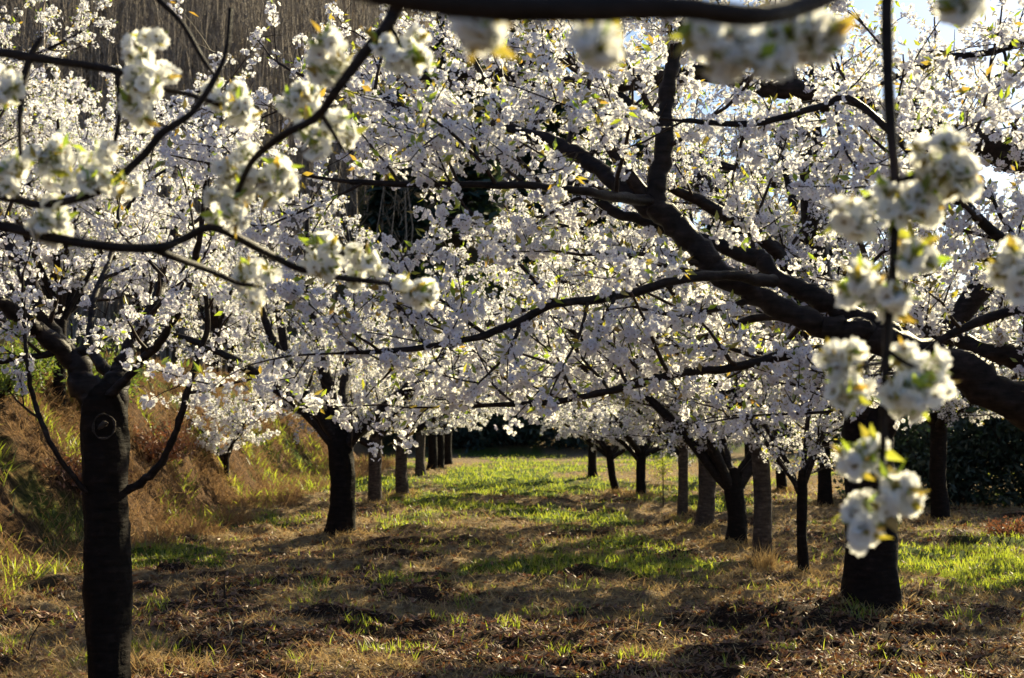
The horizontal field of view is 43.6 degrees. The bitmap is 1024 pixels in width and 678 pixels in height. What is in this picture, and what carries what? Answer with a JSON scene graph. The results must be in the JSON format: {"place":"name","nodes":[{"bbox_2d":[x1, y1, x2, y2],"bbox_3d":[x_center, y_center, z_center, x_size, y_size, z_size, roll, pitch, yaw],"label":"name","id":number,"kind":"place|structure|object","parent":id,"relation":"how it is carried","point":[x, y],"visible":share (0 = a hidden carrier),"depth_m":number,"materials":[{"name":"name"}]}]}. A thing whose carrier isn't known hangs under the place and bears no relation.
{"place":"outdoors","nodes":[
{"label":"outdoors","id":0,"kind":"place"},
{"bbox_2d":[0,0,1023,677],"bbox_3d":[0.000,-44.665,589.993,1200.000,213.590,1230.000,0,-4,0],"label":"ground","id":1,"kind":"structure","parent":0,"point":[26,498],"depth_m":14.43,"materials":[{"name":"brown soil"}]},
{"bbox_2d":[0,319,66,398],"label":"green bush","id":2,"kind":"object","parent":1,"relation":"on","point":[6,384],"visible":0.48,"depth_m":16.25,"materials":[{"name":"green plant"}]},
{"bbox_2d":[27,612,52,652],"bbox_3d":[-3.233,2.048,8.754,0.180,0.354,0.012,0,-4,0],"label":"dry weed stem","id":3,"kind":"object","parent":1,"relation":"on","point":[34,632],"visible":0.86,"depth_m":8.75,"materials":[{"name":"beige plant"}]},
{"bbox_2d":[14,0,79,350],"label":"bare tree","id":4,"kind":"object","parent":1,"relation":"on","point":[42,6],"visible":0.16,"depth_m":21.32,"materials":[{"name":"brown plant"}]},
{"bbox_2d":[0,0,173,218],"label":"cherry tree","id":5,"kind":"object","parent":1,"relation":"on","point":[85,24],"visible":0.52,"depth_m":15.76,"materials":[{"name":"white plant"}]},
{"bbox_2d":[40,445,141,494],"bbox_3d":[-5.580,1.633,16.381,1.478,0.733,1.338,-2,-5,28],"label":"dry bush","id":6,"kind":"object","parent":1,"relation":"on","point":[74,469],"visible":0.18,"depth_m":16.24,"materials":[{"name":"brown plant"}]},
{"bbox_2d":[37,324,174,405],"bbox_3d":[-6.850,0.458,20.435,2.566,1.301,2.132,0,-4,0],"label":"green bush","id":7,"kind":"object","parent":1,"relation":"on","point":[139,375],"visible":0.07,"depth_m":20.49,"materials":[{"name":"green plant"}]},
{"bbox_2d":[0,91,219,320],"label":"cherry tree","id":8,"kind":"object","parent":1,"relation":"on","point":[96,233],"visible":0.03,"depth_m":27.59,"materials":[{"name":"white plant"}]},
{"bbox_2d":[0,53,255,350],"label":"cherry tree","id":9,"kind":"object","parent":1,"relation":"on","point":[127,132],"visible":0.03,"depth_m":23.24,"materials":[{"name":"white plant"}]},
{"bbox_2d":[0,0,287,677],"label":"cherry tree","id":10,"kind":"object","parent":1,"relation":"on","point":[105,487],"visible":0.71,"depth_m":6.40,"materials":[{"name":"white plant"}]},
{"bbox_2d":[0,12,297,410],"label":"cherry tree","id":11,"kind":"object","parent":1,"relation":"on","point":[79,284],"visible":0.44,"depth_m":19.53,"materials":[{"name":"white plant"}]},
{"bbox_2d":[130,411,206,462],"bbox_3d":[-6.380,1.726,22.430,1.778,0.920,1.877,0,-4,0],"label":"dry bush","id":12,"kind":"object","parent":1,"relation":"on","point":[162,443],"visible":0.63,"depth_m":22.16,"materials":[{"name":"brown plant"}]},
{"bbox_2d":[93,165,257,368],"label":"cherry tree","id":13,"kind":"object","parent":1,"relation":"on","point":[144,283],"visible":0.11,"depth_m":30.87,"materials":[{"name":"white plant"}]},
{"bbox_2d":[130,634,239,677],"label":"grass tussock","id":14,"kind":"object","parent":1,"relation":"on","point":[206,661],"depth_m":8.14,"materials":[{"name":"plant"}]},
{"bbox_2d":[0,334,395,609],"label":"bank grass","id":15,"kind":"structure","parent":1,"relation":"on","point":[287,498],"depth_m":21.85,"materials":[{"name":"plant"}]},
{"bbox_2d":[0,0,437,376],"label":"bare wood","id":16,"kind":"object","parent":1,"relation":"on","point":[177,55],"visible":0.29,"depth_m":83.82,"materials":[{"name":"brown plant"}]},
{"bbox_2d":[0,0,439,316],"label":"cherry tree","id":17,"kind":"object","parent":1,"relation":"on","point":[328,63],"visible":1,"depth_m":2.33,"materials":[{"name":"white plant"}]},
{"bbox_2d":[223,576,225,599],"bbox_3d":[-2.582,2.261,11.520,0.031,0.258,0.028,0,-4,0],"label":"dead stick","id":18,"kind":"object","parent":1,"relation":"on","point":[224,593],"visible":0.8,"depth_m":11.51,"materials":[{"name":"brown wood"}]},
{"bbox_2d":[138,211,321,375],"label":"cherry tree","id":19,"kind":"object","parent":1,"relation":"on","point":[217,322],"visible":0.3,"depth_m":35.46,"materials":[{"name":"white plant"}]},
{"bbox_2d":[157,333,311,477],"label":"cherry tree","id":20,"kind":"object","parent":1,"relation":"on","point":[228,417],"visible":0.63,"depth_m":26.48,"materials":[{"name":"white plant"}]},
{"bbox_2d":[175,239,335,374],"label":"cherry tree","id":21,"kind":"object","parent":1,"relation":"on","point":[229,369],"visible":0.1,"depth_m":39.95,"materials":[{"name":"white plant"}]},
{"bbox_2d":[69,156,545,536],"bbox_3d":[-2.074,0.234,19.296,7.192,5.752,5.209,-2,-5,26],"label":"cherry tree","id":22,"kind":"object","parent":1,"relation":"on","point":[336,439],"visible":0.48,"depth_m":18.09,"materials":[{"name":"white plant"}]},
{"bbox_2d":[289,313,384,399],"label":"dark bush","id":23,"kind":"object","parent":1,"relation":"on","point":[296,336],"visible":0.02,"depth_m":61.64,"materials":[{"name":"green plant"}]},
{"bbox_2d":[221,234,532,503],"bbox_3d":[-2.493,0.798,25.010,5.500,5.358,5.736,-1,-4,11],"label":"cherry tree","id":24,"kind":"object","parent":1,"relation":"on","point":[374,480],"visible":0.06,"depth_m":24.49,"materials":[{"name":"grey plant"}]},
{"bbox_2d":[357,84,433,294],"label":"tree","id":25,"kind":"object","parent":1,"relation":"on","point":[372,218],"visible":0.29,"depth_m":75.89,"materials":[{"name":"brown plant"}]},
{"bbox_2d":[382,362,427,445],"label":"dark bush","id":26,"kind":"object","parent":1,"relation":"on","point":[392,435],"visible":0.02,"depth_m":62.92,"materials":[{"name":"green plant"}]},
{"bbox_2d":[350,318,504,467],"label":"cherry tree","id":27,"kind":"object","parent":1,"relation":"on","point":[440,448],"visible":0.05,"depth_m":44.19,"materials":[{"name":"white plant"}]},
{"bbox_2d":[286,247,573,495],"bbox_3d":[-2.019,0.873,28.247,6.794,5.608,5.251,0,-4,0],"label":"cherry tree","id":28,"kind":"object","parent":1,"relation":"on","point":[401,483],"visible":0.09,"depth_m":27.66,"materials":[{"name":"grey plant"}]},
{"bbox_2d":[414,16,447,144],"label":"tree","id":29,"kind":"object","parent":1,"relation":"on","point":[439,65],"visible":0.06,"depth_m":94.26,"materials":[{"name":"green plant"}]},
{"bbox_2d":[363,355,511,463],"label":"cherry tree","id":30,"kind":"object","parent":1,"relation":"on","point":[448,449],"visible":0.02,"depth_m":47.00,"materials":[{"name":"white plant"}]},
{"bbox_2d":[374,313,512,475],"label":"cherry tree","id":31,"kind":"object","parent":1,"relation":"on","point":[420,468],"visible":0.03,"depth_m":37.44,"materials":[{"name":"grey plant"}]},
{"bbox_2d":[354,308,533,469],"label":"cherry tree","id":32,"kind":"object","parent":1,"relation":"on","point":[432,452],"visible":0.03,"depth_m":41.67,"materials":[{"name":"white plant"}]},
{"bbox_2d":[394,407,529,452],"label":"dark bush","id":33,"kind":"object","parent":1,"relation":"on","point":[480,439],"visible":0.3,"depth_m":62.16,"materials":[{"name":"green plant"}]},
{"bbox_2d":[419,55,512,251],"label":"tree","id":34,"kind":"object","parent":1,"relation":"on","point":[481,204],"visible":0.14,"depth_m":80.09,"materials":[{"name":"green plant"}]},
{"bbox_2d":[489,23,531,122],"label":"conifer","id":35,"kind":"object","parent":1,"relation":"on","point":[493,85],"visible":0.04,"depth_m":107.48,"materials":[{"name":"plant"}]},
{"bbox_2d":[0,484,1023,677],"bbox_3d":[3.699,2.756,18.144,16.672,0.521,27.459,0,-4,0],"label":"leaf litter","id":36,"kind":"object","parent":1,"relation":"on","point":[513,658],"visible":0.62,"depth_m":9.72,"materials":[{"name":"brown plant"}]},
{"bbox_2d":[0,452,1023,677],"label":"green grass","id":37,"kind":"structure","parent":1,"relation":"on","point":[647,568],"depth_m":14.86,"materials":[{"name":"green plant"}]},
{"bbox_2d":[459,384,572,446],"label":"dark bush","id":38,"kind":"object","parent":1,"relation":"on","point":[519,439],"visible":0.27,"depth_m":62.85,"materials":[{"name":"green plant"}]},
{"bbox_2d":[489,151,558,302],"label":"tree","id":39,"kind":"object","parent":1,"relation":"on","point":[526,158],"visible":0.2,"depth_m":77.30,"materials":[{"name":"green plant"}]},
{"bbox_2d":[472,288,622,476],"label":"cherry tree","id":40,"kind":"object","parent":1,"relation":"on","point":[592,464],"visible":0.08,"depth_m":35.65,"materials":[{"name":"white plant"}]},
{"bbox_2d":[524,23,574,193],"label":"tree","id":41,"kind":"object","parent":1,"relation":"on","point":[559,110],"visible":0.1,"depth_m":95.44,"materials":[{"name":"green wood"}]},
{"bbox_2d":[464,291,656,490],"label":"cherry tree","id":42,"kind":"object","parent":1,"relation":"on","point":[608,453],"visible":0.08,"depth_m":29.55,"materials":[{"name":"white plant"}]},
{"bbox_2d":[516,402,622,449],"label":"dark bush","id":43,"kind":"object","parent":1,"relation":"on","point":[581,444],"visible":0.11,"depth_m":62.44,"materials":[{"name":"green plant"}]},
{"bbox_2d":[119,0,1023,460],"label":"cherry tree","id":44,"kind":"object","parent":1,"relation":"on","point":[843,110],"visible":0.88,"depth_m":5.34,"materials":[{"name":"white plant"}]},
{"bbox_2d":[556,111,622,262],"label":"tree","id":45,"kind":"object","parent":1,"relation":"on","point":[599,219],"visible":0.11,"depth_m":82.20,"materials":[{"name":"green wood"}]},
{"bbox_2d":[603,94,630,203],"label":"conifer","id":46,"kind":"object","parent":1,"relation":"on","point":[610,162],"depth_m":108.39,"materials":[{"name":"plant"}]},
{"bbox_2d":[493,330,749,495],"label":"cherry tree","id":47,"kind":"object","parent":1,"relation":"on","point":[638,452],"visible":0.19,"depth_m":27.58,"materials":[{"name":"white plant"}]},
{"bbox_2d":[441,167,813,527],"bbox_3d":[1.952,0.199,19.253,4.987,5.819,6.921,-3,-5,35],"label":"cherry tree","id":48,"kind":"object","parent":1,"relation":"on","point":[705,511],"visible":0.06,"depth_m":18.85,"materials":[{"name":"grey plant"}]},
{"bbox_2d":[590,380,669,446],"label":"dark bush","id":49,"kind":"object","parent":1,"relation":"on","point":[621,419],"visible":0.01,"depth_m":62.85,"materials":[{"name":"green plant"}]},
{"bbox_2d":[488,211,774,516],"bbox_3d":[2.286,0.500,22.247,6.816,5.620,4.670,4,-6,-40],"label":"cherry tree","id":50,"kind":"object","parent":1,"relation":"on","point":[682,500],"visible":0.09,"depth_m":21.67,"materials":[{"name":"grey plant"}]},
{"bbox_2d":[614,66,694,295],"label":"tree","id":51,"kind":"object","parent":1,"relation":"on","point":[640,146],"visible":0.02,"depth_m":79.46,"materials":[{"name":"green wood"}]},
{"bbox_2d":[649,441,675,507],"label":"sapling","id":52,"kind":"object","parent":1,"relation":"on","point":[662,469],"visible":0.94,"depth_m":24.57,"materials":[{"name":"green plant"}]},
{"bbox_2d":[634,577,694,589],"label":"grass tussock","id":53,"kind":"object","parent":1,"relation":"on","point":[668,585],"depth_m":12.40,"materials":[{"name":"plant"}]},
{"bbox_2d":[356,0,1022,610],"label":"cherry tree","id":54,"kind":"object","parent":1,"relation":"on","point":[872,576],"visible":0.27,"depth_m":10.49,"materials":[{"name":"white plant"}]},
{"bbox_2d":[359,0,1023,556],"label":"cherry tree","id":55,"kind":"object","parent":1,"relation":"on","point":[733,42],"visible":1,"depth_m":1.72,"materials":[{"name":"white plant"}]},
{"bbox_2d":[442,150,959,544],"bbox_3d":[2.376,0.344,18.109,8.242,5.410,4.576,2,-5,-25],"label":"cherry tree","id":56,"kind":"object","parent":1,"relation":"on","point":[730,479],"visible":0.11,"depth_m":16.69,"materials":[{"name":"white plant"}]},
{"bbox_2d":[698,169,735,298],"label":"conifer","id":57,"kind":"object","parent":1,"relation":"on","point":[713,221],"visible":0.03,"depth_m":84.44,"materials":[{"name":"plant"}]},
{"bbox_2d":[702,584,745,602],"bbox_3d":[1.893,2.338,11.547,0.576,0.276,0.560,0,-4,0],"label":"grass tussock","id":58,"kind":"object","parent":1,"relation":"on","point":[720,596],"depth_m":11.59,"materials":[{"name":"plant"}]},
{"bbox_2d":[438,107,1019,559],"bbox_3d":[2.413,-0.153,15.481,6.714,6.000,4.253,2,-5,-29],"label":"cherry tree","id":59,"kind":"object","parent":1,"relation":"on","point":[762,503],"visible":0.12,"depth_m":14.54,"materials":[{"name":"grey plant"}]},
{"bbox_2d":[744,438,752,476],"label":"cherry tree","id":60,"kind":"object","parent":1,"relation":"on","point":[746,450],"depth_m":35.80,"materials":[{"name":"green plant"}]},
{"bbox_2d":[740,538,795,570],"bbox_3d":[2.746,2.360,13.950,0.676,0.402,0.652,0,-4,0],"label":"grass tussock","id":61,"kind":"object","parent":1,"relation":"on","point":[768,560],"depth_m":13.90,"materials":[{"name":"plant"}]},
{"bbox_2d":[719,332,819,490],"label":"cherry tree","id":62,"kind":"object","parent":1,"relation":"on","point":[781,480],"depth_m":29.42,"materials":[{"name":"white plant"}]},
{"bbox_2d":[626,329,980,571],"bbox_3d":[3.426,0.829,13.893,3.486,3.763,2.642,-4,-6,41],"label":"cherry tree","id":63,"kind":"object","parent":1,"relation":"on","point":[827,426],"visible":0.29,"depth_m":13.63,"materials":[{"name":"white plant"}]},
{"bbox_2d":[747,339,873,506],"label":"cherry tree","id":64,"kind":"object","parent":1,"relation":"on","point":[824,496],"visible":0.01,"depth_m":25.06,"materials":[{"name":"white plant"}]},
{"bbox_2d":[786,404,841,453],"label":"dark bush","id":65,"kind":"object","parent":1,"relation":"on","point":[792,446],"visible":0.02,"depth_m":57.30,"materials":[{"name":"green plant"}]},
{"bbox_2d":[794,398,929,497],"bbox_3d":[7.867,1.959,27.714,3.280,3.290,3.302,-4,-6,45],"label":"evergreen bush","id":66,"kind":"object","parent":1,"relation":"on","point":[841,479],"visible":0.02,"depth_m":27.49,"materials":[{"name":"green plant"}]},
{"bbox_2d":[751,186,1023,520],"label":"cherry tree","id":67,"kind":"object","parent":1,"relation":"on","point":[948,411],"visible":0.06,"depth_m":21.40,"materials":[{"name":"white plant"}]},
{"bbox_2d":[894,335,1013,495],"bbox_3d":[9.632,1.416,27.873,4.183,4.350,5.338,-3,-5,35],"label":"evergreen bush","id":68,"kind":"object","parent":1,"relation":"on","point":[950,446],"visible":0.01,"depth_m":27.18,"materials":[{"name":"green plant"}]},
{"bbox_2d":[894,377,1023,506],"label":"evergreen bush","id":69,"kind":"object","parent":1,"relation":"on","point":[912,437],"visible":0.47,"depth_m":25.03,"materials":[{"name":"green plant"}]},
{"bbox_2d":[946,366,1023,508],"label":"evergreen bush","id":70,"kind":"object","parent":1,"relation":"on","point":[1010,471],"visible":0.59,"depth_m":24.84,"materials":[{"name":"green plant"}]},
{"bbox_2d":[954,214,1022,380],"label":"cherry tree","id":71,"kind":"object","parent":1,"relation":"on","point":[1009,374],"visible":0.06,"depth_m":16.88,"materials":[{"name":"white plant"}]},
{"bbox_2d":[981,515,1023,538],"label":"dead fern","id":72,"kind":"object","parent":1,"relation":"on","point":[1002,530],"visible":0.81,"depth_m":18.43,"materials":[{"name":"brown plant"}]},
{"bbox_2d":[997,371,1023,448],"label":"evergreen bush","id":73,"kind":"object","parent":1,"relation":"on","point":[1012,429],"visible":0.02,"depth_m":24.55,"materials":[{"name":"green plant"}]},
{"bbox_2d":[542,0,1023,369],"label":"sky","id":74,"kind":"structure","parent":0,"point":[907,32],"materials":[{"name":"white"}]}
]}

